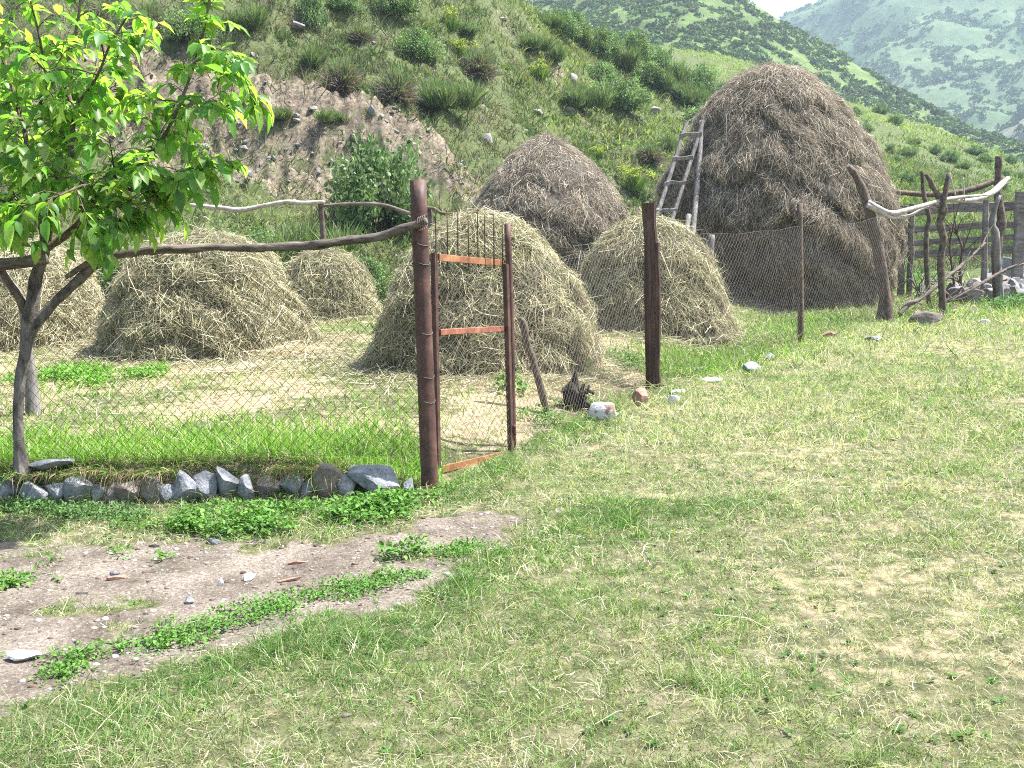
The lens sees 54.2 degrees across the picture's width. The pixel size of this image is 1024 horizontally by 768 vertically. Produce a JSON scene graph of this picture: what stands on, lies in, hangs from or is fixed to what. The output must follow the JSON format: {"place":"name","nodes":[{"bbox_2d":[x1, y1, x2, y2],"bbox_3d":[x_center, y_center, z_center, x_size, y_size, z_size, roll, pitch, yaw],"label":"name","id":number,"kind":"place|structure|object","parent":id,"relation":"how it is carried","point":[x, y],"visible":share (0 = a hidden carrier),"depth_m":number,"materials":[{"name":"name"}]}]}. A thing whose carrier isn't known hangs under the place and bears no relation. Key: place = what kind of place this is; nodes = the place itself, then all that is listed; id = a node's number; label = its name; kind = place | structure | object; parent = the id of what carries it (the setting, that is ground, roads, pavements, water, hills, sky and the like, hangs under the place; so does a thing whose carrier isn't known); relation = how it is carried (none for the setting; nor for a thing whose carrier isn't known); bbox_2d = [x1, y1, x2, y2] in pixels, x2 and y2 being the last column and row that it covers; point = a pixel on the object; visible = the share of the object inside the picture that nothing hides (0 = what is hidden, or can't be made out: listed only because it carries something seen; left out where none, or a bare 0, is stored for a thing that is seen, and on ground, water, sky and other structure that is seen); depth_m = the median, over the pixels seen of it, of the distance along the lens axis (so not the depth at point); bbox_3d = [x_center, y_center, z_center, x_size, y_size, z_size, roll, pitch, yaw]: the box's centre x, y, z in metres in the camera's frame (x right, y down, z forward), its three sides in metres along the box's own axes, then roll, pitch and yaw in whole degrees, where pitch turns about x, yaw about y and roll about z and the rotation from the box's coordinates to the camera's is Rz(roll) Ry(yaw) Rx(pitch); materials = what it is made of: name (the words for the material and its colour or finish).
{"place":"outdoors","nodes":[
{"label":"outdoors","id":0,"kind":"place"},
{"bbox_2d":[0,509,561,717],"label":"path","id":1,"kind":"structure","parent":0,"point":[181,581],"depth_m":4.80,"materials":[{"name":"soil"}]},
{"bbox_2d":[5,650,41,660],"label":"stone","id":2,"kind":"object","parent":1,"relation":"on","point":[18,655],"visible":0.98,"depth_m":3.97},
{"bbox_2d":[0,508,563,698],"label":"pebbles","id":3,"kind":"object","parent":1,"relation":"on","point":[147,613],"visible":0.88,"depth_m":4.79,"materials":[{"name":"stone"}]},
{"bbox_2d":[0,61,1023,767],"bbox_3d":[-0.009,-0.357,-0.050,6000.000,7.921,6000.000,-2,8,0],"label":"ground","id":4,"kind":"structure","parent":0,"point":[890,651],"depth_m":4.45,"materials":[{"name":"plant"}]},
{"bbox_2d":[0,276,40,414],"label":"prop post","id":5,"kind":"object","parent":4,"relation":"on","point":[30,395],"visible":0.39,"depth_m":8.58,"materials":[{"name":"grey wood"}]},
{"bbox_2d":[20,480,49,501],"bbox_3d":[-3.080,0.705,6.459,0.183,0.162,0.112,-1,8,7],"label":"stone","id":6,"kind":"object","parent":4,"relation":"on","point":[28,490],"visible":0.71,"depth_m":6.42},
{"bbox_2d":[28,458,74,469],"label":"stone","id":7,"kind":"object","parent":4,"relation":"on","point":[45,464],"visible":0.98,"depth_m":6.49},
{"bbox_2d":[0,235,112,358],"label":"haystack","id":8,"kind":"object","parent":4,"relation":"on","point":[56,268],"visible":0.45,"depth_m":13.69,"materials":[{"name":"plant"}]},
{"bbox_2d":[63,474,92,503],"bbox_3d":[-2.802,0.692,6.475,0.187,0.230,0.143,-9,8,0],"label":"stone","id":9,"kind":"object","parent":4,"relation":"on","point":[78,489],"visible":0.75,"depth_m":6.43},
{"bbox_2d":[114,480,140,503],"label":"stone","id":10,"kind":"object","parent":4,"relation":"on","point":[123,493],"visible":0.82,"depth_m":6.42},
{"bbox_2d":[0,0,274,479],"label":"leafy tree","id":11,"kind":"object","parent":4,"relation":"on","point":[101,242],"visible":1,"depth_m":5.77,"materials":[{"name":"green plant"}]},
{"bbox_2d":[0,253,48,270],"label":"rail","id":12,"kind":"object","parent":11,"relation":"attached to","point":[26,261],"visible":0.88,"depth_m":6.15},
{"bbox_2d":[140,475,163,502],"bbox_3d":[-2.333,0.678,6.479,0.199,0.205,0.107,-10,6,13],"label":"stone","id":13,"kind":"object","parent":4,"relation":"on","point":[151,490],"visible":0.84,"depth_m":6.43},
{"bbox_2d":[171,470,197,501],"bbox_3d":[-2.116,0.682,6.454,0.190,0.246,0.107,9,10,11],"label":"stone","id":14,"kind":"object","parent":4,"relation":"on","point":[184,484],"visible":0.86,"depth_m":6.42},
{"bbox_2d":[5,218,371,377],"bbox_3d":[-3.868,-0.904,12.910,4.854,2.458,4.957,3,9,31],"label":"haystack","id":15,"kind":"object","parent":4,"relation":"on","point":[137,269],"visible":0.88,"depth_m":12.00,"materials":[{"name":"plant"}]},
{"bbox_2d":[192,470,217,499],"bbox_3d":[-1.988,0.670,6.484,0.168,0.220,0.140,-10,5,18],"label":"stone","id":16,"kind":"object","parent":4,"relation":"on","point":[206,486],"visible":0.85,"depth_m":6.45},
{"bbox_2d":[0,265,419,462],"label":"chain link fence","id":17,"kind":"object","parent":4,"relation":"on","point":[217,364],"visible":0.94,"depth_m":6.48,"materials":[{"name":"metal"}]},
{"bbox_2d":[216,466,238,497],"bbox_3d":[-1.843,0.656,6.484,0.166,0.274,0.115,-9,7,11],"label":"stone","id":18,"kind":"object","parent":4,"relation":"on","point":[227,481],"visible":0.82,"depth_m":6.46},
{"bbox_2d":[238,474,253,500],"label":"stone","id":19,"kind":"object","parent":4,"relation":"on","point":[245,488],"visible":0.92,"depth_m":6.42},
{"bbox_2d":[255,475,280,495],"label":"stone","id":20,"kind":"object","parent":4,"relation":"on","point":[260,483],"visible":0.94,"depth_m":6.47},
{"bbox_2d":[318,204,325,238],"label":"fence post","id":21,"kind":"object","parent":4,"relation":"on","point":[322,223],"visible":0.4,"depth_m":18.37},
{"bbox_2d":[190,200,323,212],"bbox_3d":[-4.667,-3.253,18.310,2.458,0.215,0.093,-2,8,0],"label":"rail","id":22,"kind":"object","parent":21,"relation":"attached to","point":[256,207],"visible":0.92,"depth_m":18.27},
{"bbox_2d":[320,202,410,215],"bbox_3d":[-2.634,-3.184,18.325,1.762,0.310,0.074,-2,8,0],"label":"rail","id":23,"kind":"object","parent":21,"relation":"attached to","point":[384,205],"visible":0.88,"depth_m":18.29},
{"bbox_2d":[310,463,341,498],"bbox_3d":[-1.206,0.642,6.488,0.205,0.271,0.167,10,6,-8],"label":"stone","id":24,"kind":"object","parent":4,"relation":"on","point":[323,487],"visible":0.78,"depth_m":6.42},
{"bbox_2d":[282,247,383,323],"bbox_3d":[-3.321,-1.507,17.361,3.606,2.020,3.632,-2,8,0],"label":"haystack","id":25,"kind":"object","parent":4,"relation":"on","point":[329,258],"visible":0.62,"depth_m":16.71,"materials":[{"name":"plant"}]},
{"bbox_2d":[347,465,399,493],"bbox_3d":[-0.889,0.629,6.528,0.366,0.215,0.246,11,11,15],"label":"stone","id":26,"kind":"object","parent":4,"relation":"on","point":[366,477],"visible":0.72,"depth_m":6.44,"materials":[{"name":"stone"}]},
{"bbox_2d":[356,251,395,301],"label":"shrub","id":27,"kind":"object","parent":4,"relation":"on","point":[376,271],"visible":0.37,"depth_m":19.98,"materials":[{"name":"green plant"}]},
{"bbox_2d":[0,303,777,461],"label":"loose hay","id":28,"kind":"object","parent":4,"relation":"on","point":[297,350],"visible":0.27,"depth_m":10.80,"materials":[{"name":"plant"}]},
{"bbox_2d":[410,179,437,489],"bbox_3d":[-0.562,-0.214,6.431,0.118,2.160,0.130,-2,8,0],"label":"gate post","id":29,"kind":"object","parent":4,"relation":"on","point":[420,244],"visible":0.95,"depth_m":6.38,"materials":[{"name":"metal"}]},
{"bbox_2d":[64,214,428,278],"bbox_3d":[-1.669,-0.859,6.268,2.310,0.346,0.134,-1,8,1],"label":"rail","id":30,"kind":"object","parent":29,"relation":"attached to","point":[400,229],"visible":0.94,"depth_m":6.26,"materials":[{"name":"wood"}]},
{"bbox_2d":[431,209,515,472],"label":"gate","id":31,"kind":"structure","parent":29,"relation":"attached to","point":[505,329],"depth_m":7.16,"materials":[{"name":"metal"}]},
{"bbox_2d":[231,198,718,409],"bbox_3d":[-0.334,-0.899,11.194,5.323,2.406,4.713,-2,8,0],"label":"haystack","id":32,"kind":"object","parent":4,"relation":"on","point":[530,246],"visible":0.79,"depth_m":10.28,"materials":[{"name":"plant"}]},
{"bbox_2d":[390,130,629,276],"bbox_3d":[0.908,-3.757,23.555,8.740,4.372,7.950,2,9,23],"label":"haystack","id":33,"kind":"object","parent":4,"relation":"on","point":[562,193],"visible":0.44,"depth_m":21.81,"materials":[{"name":"plant"}]},
{"bbox_2d":[504,224,515,447],"bbox_3d":[-0.009,-0.310,7.700,0.058,1.822,0.050,-2,8,0],"label":"gate post","id":34,"kind":"object","parent":4,"relation":"on","point":[508,246],"visible":0.55,"depth_m":7.64,"materials":[{"name":"metal"}]},
{"bbox_2d":[0,280,1023,504],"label":"tall grass","id":35,"kind":"structure","parent":4,"relation":"on","point":[330,449],"depth_m":7.39,"materials":[{"name":"plant"}]},
{"bbox_2d":[0,258,1023,685],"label":"weeds","id":36,"kind":"object","parent":4,"relation":"on","point":[194,518],"visible":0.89,"depth_m":5.76,"materials":[{"name":"green plant"}]},
{"bbox_2d":[518,317,549,413],"bbox_3d":[0.201,-0.132,8.880,0.286,0.947,0.084,-2,8,0],"label":"stick","id":37,"kind":"object","parent":4,"relation":"on","point":[539,386],"visible":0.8,"depth_m":8.86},
{"bbox_2d":[560,371,593,410],"bbox_3d":[0.599,0.086,9.206,0.284,0.413,0.284,1,8,18],"label":"stump","id":38,"kind":"object","parent":4,"relation":"on","point":[570,394],"visible":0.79,"depth_m":9.19,"materials":[{"name":"brown wood"}]},
{"bbox_2d":[588,402,616,421],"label":"stone","id":39,"kind":"object","parent":4,"relation":"on","point":[600,410],"visible":0.79,"depth_m":8.81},
{"bbox_2d":[641,203,660,388],"bbox_3d":[1.456,-0.860,10.433,0.185,2.028,0.153,-2,8,0],"label":"fence post","id":40,"kind":"object","parent":4,"relation":"on","point":[652,295],"visible":0.91,"depth_m":10.37,"materials":[{"name":"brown wood"}]},
{"bbox_2d":[512,234,645,441],"bbox_3d":[0.707,-0.547,9.095,0.023,1.611,3.115,3,9,27],"label":"chain link fence","id":41,"kind":"object","parent":40,"relation":"attached to","point":[580,329],"visible":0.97,"depth_m":8.90,"materials":[{"name":"metal"}]},
{"bbox_2d":[355,320,996,598],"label":"rocks","id":42,"kind":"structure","parent":4,"relation":"on","point":[620,417],"depth_m":9.70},
{"bbox_2d":[571,208,812,355],"bbox_3d":[2.025,-1.338,14.400,4.312,2.478,4.363,-2,8,0],"label":"haystack","id":43,"kind":"object","parent":4,"relation":"on","point":[617,233],"visible":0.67,"depth_m":13.61,"materials":[{"name":"plant"}]},
{"bbox_2d":[690,120,702,233],"bbox_3d":[3.373,-3.214,18.463,0.209,3.431,1.919,2,9,22],"label":"pole","id":44,"kind":"object","parent":4,"relation":"on","point":[696,189],"visible":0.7,"depth_m":18.58,"materials":[{"name":"grey wood"}]},
{"bbox_2d":[660,226,801,381],"bbox_3d":[2.767,-1.074,12.116,0.021,1.654,4.187,4,10,36],"label":"chain link fence","id":45,"kind":"object","parent":4,"relation":"on","point":[728,294],"visible":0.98,"depth_m":11.86,"materials":[{"name":"metal"}]},
{"bbox_2d":[797,203,803,343],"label":"fence post","id":46,"kind":"object","parent":4,"relation":"on","point":[800,302],"visible":0.86,"depth_m":13.74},
{"bbox_2d":[650,58,990,324],"bbox_3d":[5.140,-3.845,20.016,8.990,5.421,9.089,-2,8,0],"label":"haystack","id":47,"kind":"object","parent":4,"relation":"on","point":[781,141],"visible":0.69,"depth_m":18.26,"materials":[{"name":"plant"}]},
{"bbox_2d":[656,119,704,218],"bbox_3d":[2.929,-3.343,18.633,0.352,3.201,2.096,6,11,43],"label":"ladder","id":48,"kind":"object","parent":47,"relation":"attached to","point":[675,158],"visible":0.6,"depth_m":18.77,"materials":[{"name":"grey wood"}]},
{"bbox_2d":[803,216,887,340],"bbox_3d":[5.087,-1.670,15.108,0.021,1.756,3.483,5,10,39],"label":"chain link fence","id":49,"kind":"object","parent":4,"relation":"on","point":[846,273],"visible":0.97,"depth_m":15.05,"materials":[{"name":"metal"}]},
{"bbox_2d":[847,165,894,322],"bbox_3d":[5.884,-2.241,16.399,0.864,2.682,0.287,-2,8,0],"label":"fence post","id":50,"kind":"object","parent":4,"relation":"on","point":[865,198],"visible":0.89,"depth_m":16.33,"materials":[{"name":"wood"}]},
{"bbox_2d":[867,194,990,214],"bbox_3d":[7.076,-3.013,16.763,2.922,0.350,0.191,-5,9,-26],"label":"rail","id":51,"kind":"object","parent":50,"relation":"attached to","point":[908,209],"visible":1,"depth_m":16.55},
{"bbox_2d":[908,311,942,324],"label":"stone","id":52,"kind":"object","parent":4,"relation":"on","point":[921,316],"visible":0.77,"depth_m":15.84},
{"bbox_2d":[920,171,931,305],"bbox_3d":[7.678,-2.633,18.554,0.294,2.601,0.094,-2,8,0],"label":"fence post","id":53,"kind":"object","parent":4,"relation":"on","point":[926,245],"visible":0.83,"depth_m":18.52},
{"bbox_2d":[924,173,947,313],"bbox_3d":[7.197,-2.316,16.986,0.476,2.497,0.133,-2,8,0],"label":"fence post","id":54,"kind":"object","parent":4,"relation":"on","point":[941,254],"visible":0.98,"depth_m":16.96,"materials":[{"name":"wood"}]},
{"bbox_2d":[893,177,1002,196],"bbox_3d":[8.350,-3.808,19.292,2.429,0.398,0.208,-3,8,-7],"label":"rail","id":55,"kind":"object","parent":54,"relation":"attached to","point":[980,186],"visible":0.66,"depth_m":19.25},
{"bbox_2d":[896,219,996,317],"bbox_3d":[7.909,-2.105,17.882,3.240,1.641,0.269,-7,10,-36],"label":"dead branch","id":56,"kind":"object","parent":4,"relation":"on","point":[906,306],"visible":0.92,"depth_m":17.81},
{"bbox_2d":[897,192,1023,298],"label":"plank fence","id":57,"kind":"object","parent":4,"relation":"on","point":[1016,249],"visible":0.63,"depth_m":20.69,"materials":[{"name":"brown wood"}]},
{"bbox_2d":[929,260,1023,309],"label":"dead branch","id":58,"kind":"object","parent":4,"relation":"on","point":[975,286],"visible":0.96,"depth_m":18.49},
{"bbox_2d":[988,195,1003,300],"bbox_3d":[9.208,-2.501,18.987,0.367,2.160,0.166,-2,8,0],"label":"fence post","id":59,"kind":"object","parent":4,"relation":"on","point":[996,247],"visible":0.93,"depth_m":18.92,"materials":[{"name":"grey wood"}]},
{"bbox_2d":[991,156,1006,298],"bbox_3d":[9.370,-2.913,19.224,0.263,2.883,0.215,2,9,23],"label":"fence post","id":60,"kind":"object","parent":4,"relation":"on","point":[1001,223],"visible":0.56,"depth_m":19.12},
{"bbox_2d":[947,176,1009,202],"bbox_3d":[8.559,-3.549,18.186,2.449,0.523,0.197,-9,11,-41],"label":"rail","id":61,"kind":"object","parent":60,"relation":"attached to","point":[999,186],"visible":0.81,"depth_m":18.22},
{"bbox_2d":[0,0,1023,295],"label":"hillside","id":62,"kind":"structure","parent":0,"point":[322,138],"depth_m":27.31,"materials":[{"name":"plant"}]},
{"bbox_2d":[95,234,146,294],"bbox_3d":[-7.438,-2.354,19.900,2.435,1.261,2.394,-5,9,-21],"label":"shrub","id":63,"kind":"object","parent":62,"relation":"on","point":[101,274],"visible":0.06,"depth_m":19.52,"materials":[{"name":"green plant"}]},
{"bbox_2d":[124,0,169,33],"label":"shrub","id":64,"kind":"object","parent":62,"relation":"on","point":[155,14],"visible":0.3,"depth_m":28.10,"materials":[{"name":"green plant"}]},
{"bbox_2d":[156,0,220,43],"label":"shrub","id":65,"kind":"object","parent":62,"relation":"on","point":[177,23],"visible":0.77,"depth_m":27.23,"materials":[{"name":"green plant"}]},
{"bbox_2d":[212,1,272,30],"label":"shrub","id":66,"kind":"object","parent":62,"relation":"on","point":[251,18],"visible":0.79,"depth_m":29.15,"materials":[{"name":"green plant"}]},
{"bbox_2d":[251,208,367,265],"bbox_3d":[-4.327,-3.112,21.010,2.610,1.456,2.270,-4,8,-18],"label":"shrub","id":67,"kind":"object","parent":62,"relation":"on","point":[287,234],"visible":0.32,"depth_m":20.71,"materials":[{"name":"green plant"}]},
{"bbox_2d":[291,0,331,29],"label":"shrub","id":68,"kind":"object","parent":62,"relation":"on","point":[311,12],"visible":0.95,"depth_m":30.66,"materials":[{"name":"green plant"}]},
{"bbox_2d":[298,36,329,66],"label":"shrub","id":69,"kind":"object","parent":62,"relation":"on","point":[312,56],"visible":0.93,"depth_m":28.97,"materials":[{"name":"green plant"}]},
{"bbox_2d":[312,106,355,122],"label":"shrub","id":70,"kind":"object","parent":62,"relation":"on","point":[325,115],"visible":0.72,"depth_m":26.34,"materials":[{"name":"green plant"}]},
{"bbox_2d":[17,6,652,248],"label":"scree","id":71,"kind":"structure","parent":62,"relation":"on","point":[311,108],"depth_m":26.58,"materials":[{"name":"stone"}]},
{"bbox_2d":[318,52,367,96],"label":"shrub","id":72,"kind":"object","parent":62,"relation":"on","point":[344,76],"visible":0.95,"depth_m":27.44,"materials":[{"name":"green plant"}]},
{"bbox_2d":[325,0,365,13],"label":"shrub","id":73,"kind":"object","parent":62,"relation":"on","point":[352,5],"visible":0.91,"depth_m":32.39,"materials":[{"name":"green plant"}]},
{"bbox_2d":[343,22,376,42],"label":"shrub","id":74,"kind":"object","parent":62,"relation":"on","point":[356,31],"visible":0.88,"depth_m":31.15,"materials":[{"name":"green plant"}]},
{"bbox_2d":[315,116,438,233],"bbox_3d":[-3.284,-4.911,23.939,2.702,2.985,3.097,-4,9,-20],"label":"shrub","id":75,"kind":"object","parent":62,"relation":"on","point":[371,178],"visible":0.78,"depth_m":23.41,"materials":[{"name":"green plant"}]},
{"bbox_2d":[368,0,423,15],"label":"shrub","id":76,"kind":"object","parent":62,"relation":"on","point":[409,6],"visible":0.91,"depth_m":33.60,"materials":[{"name":"green plant"}]},
{"bbox_2d":[370,64,423,113],"bbox_3d":[-3.231,-8.241,27.950,1.703,1.588,1.656,-5,9,-22],"label":"shrub","id":77,"kind":"object","parent":62,"relation":"on","point":[398,86],"visible":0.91,"depth_m":27.71,"materials":[{"name":"green plant"}]},
{"bbox_2d":[389,21,446,63],"bbox_3d":[-3.098,-10.976,32.395,1.962,1.376,1.929,-3,8,-8],"label":"shrub","id":78,"kind":"object","parent":62,"relation":"on","point":[419,44],"visible":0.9,"depth_m":32.00,"materials":[{"name":"green plant"}]},
{"bbox_2d":[414,63,488,110],"bbox_3d":[-2.052,-8.716,29.450,2.304,1.513,2.650,4,9,32],"label":"shrub","id":79,"kind":"object","parent":62,"relation":"on","point":[440,94],"visible":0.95,"depth_m":29.18,"materials":[{"name":"green plant"}]},
{"bbox_2d":[442,4,460,30],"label":"shrub","id":80,"kind":"object","parent":62,"relation":"on","point":[453,22],"visible":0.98,"depth_m":36.14,"materials":[{"name":"green plant"}]},
{"bbox_2d":[457,43,503,82],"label":"shrub","id":81,"kind":"object","parent":62,"relation":"on","point":[482,61],"visible":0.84,"depth_m":34.60,"materials":[{"name":"green plant"}]},
{"bbox_2d":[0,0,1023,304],"bbox_3d":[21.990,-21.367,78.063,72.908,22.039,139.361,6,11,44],"label":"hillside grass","id":82,"kind":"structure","parent":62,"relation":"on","point":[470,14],"depth_m":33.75,"materials":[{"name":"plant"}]},
{"bbox_2d":[513,28,559,52],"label":"shrub","id":83,"kind":"object","parent":62,"relation":"on","point":[534,41],"visible":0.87,"depth_m":39.75,"materials":[{"name":"green plant"}]},
{"bbox_2d":[532,7,568,28],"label":"shrub","id":84,"kind":"object","parent":62,"relation":"on","point":[555,21],"visible":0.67,"depth_m":44.54,"materials":[{"name":"green plant"}]},
{"bbox_2d":[547,4,586,38],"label":"shrub","id":85,"kind":"object","parent":62,"relation":"on","point":[570,28],"visible":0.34,"depth_m":46.29,"materials":[{"name":"green plant"}]},
{"bbox_2d":[567,6,595,40],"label":"shrub","id":86,"kind":"object","parent":62,"relation":"on","point":[588,28],"visible":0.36,"depth_m":48.13,"materials":[{"name":"green plant"}]},
{"bbox_2d":[557,73,622,109],"bbox_3d":[2.713,-11.658,39.825,2.967,1.691,2.580,-8,10,-39],"label":"shrub","id":87,"kind":"object","parent":62,"relation":"on","point":[581,97],"visible":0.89,"depth_m":39.56,"materials":[{"name":"green plant"}]},
{"bbox_2d":[584,57,621,82],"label":"shrub","id":88,"kind":"object","parent":62,"relation":"on","point":[602,69],"visible":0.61,"depth_m":44.73,"materials":[{"name":"green plant"}]},
{"bbox_2d":[590,23,626,56],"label":"shrub","id":89,"kind":"object","parent":62,"relation":"on","point":[612,45],"visible":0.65,"depth_m":49.06,"materials":[{"name":"green plant"}]},
{"bbox_2d":[589,66,655,112],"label":"shrub","id":90,"kind":"object","parent":62,"relation":"on","point":[629,97],"visible":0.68,"depth_m":41.73,"materials":[{"name":"green plant"}]},
{"bbox_2d":[598,40,646,65],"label":"shrub","id":91,"kind":"object","parent":62,"relation":"on","point":[631,58],"visible":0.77,"depth_m":49.47,"materials":[{"name":"green plant"}]},
{"bbox_2d":[616,27,656,59],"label":"shrub","id":92,"kind":"object","parent":62,"relation":"on","point":[637,38],"visible":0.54,"depth_m":52.00,"materials":[{"name":"green plant"}]},
{"bbox_2d":[618,165,656,191],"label":"shrub","id":93,"kind":"object","parent":62,"relation":"on","point":[631,183],"visible":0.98,"depth_m":34.67,"materials":[{"name":"green plant"}]},
{"bbox_2d":[627,58,666,84],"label":"shrub","id":94,"kind":"object","parent":62,"relation":"on","point":[653,74],"visible":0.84,"depth_m":49.84,"materials":[{"name":"green plant"}]},
{"bbox_2d":[636,142,668,165],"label":"shrub","id":95,"kind":"object","parent":62,"relation":"on","point":[652,153],"visible":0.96,"depth_m":38.21,"materials":[{"name":"green plant"}]},
{"bbox_2d":[638,62,676,90],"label":"shrub","id":96,"kind":"object","parent":62,"relation":"on","point":[667,83],"visible":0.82,"depth_m":50.08,"materials":[{"name":"green plant"}]},
{"bbox_2d":[644,42,679,69],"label":"shrub","id":97,"kind":"object","parent":62,"relation":"on","point":[664,59],"visible":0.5,"depth_m":53.37,"materials":[{"name":"green plant"}]},
{"bbox_2d":[672,79,707,104],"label":"shrub","id":98,"kind":"object","parent":62,"relation":"on","point":[692,94],"visible":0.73,"depth_m":50.42,"materials":[{"name":"green plant"}]},
{"bbox_2d":[682,58,725,90],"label":"shrub","id":99,"kind":"object","parent":62,"relation":"on","point":[707,77],"visible":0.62,"depth_m":54.30,"materials":[{"name":"green plant"}]},
{"bbox_2d":[526,0,820,19],"label":"sky","id":100,"kind":"structure","parent":0,"point":[776,8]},
{"bbox_2d":[533,0,1023,157],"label":"scrub hill","id":101,"kind":"structure","parent":0,"point":[797,56],"depth_m":219.45,"materials":[{"name":"plant"}]},
{"bbox_2d":[523,0,1023,162],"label":"hill scrub","id":102,"kind":"object","parent":101,"relation":"on","point":[953,124],"visible":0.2,"depth_m":216.41,"materials":[{"name":"plant"}]},
{"bbox_2d":[780,0,1023,131],"bbox_3d":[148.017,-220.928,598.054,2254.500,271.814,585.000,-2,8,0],"label":"mountain","id":103,"kind":"structure","parent":0,"point":[942,32],"depth_m":495.14,"materials":[{"name":"plant"}]},
{"bbox_2d":[778,0,1023,127],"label":"mountain scrub","id":104,"kind":"object","parent":103,"relation":"on","point":[990,64],"visible":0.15,"depth_m":481.10,"materials":[{"name":"plant"}]},
{"bbox_2d":[999,119,1023,140],"bbox_3d":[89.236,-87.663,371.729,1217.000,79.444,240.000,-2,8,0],"label":"spur","id":105,"kind":"structure","parent":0,"point":[1008,132],"depth_m":351.96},
{"bbox_2d":[992,104,1023,141],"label":"spur scrub","id":106,"kind":"object","parent":105,"relation":"on","point":[1019,115],"visible":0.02,"depth_m":377.82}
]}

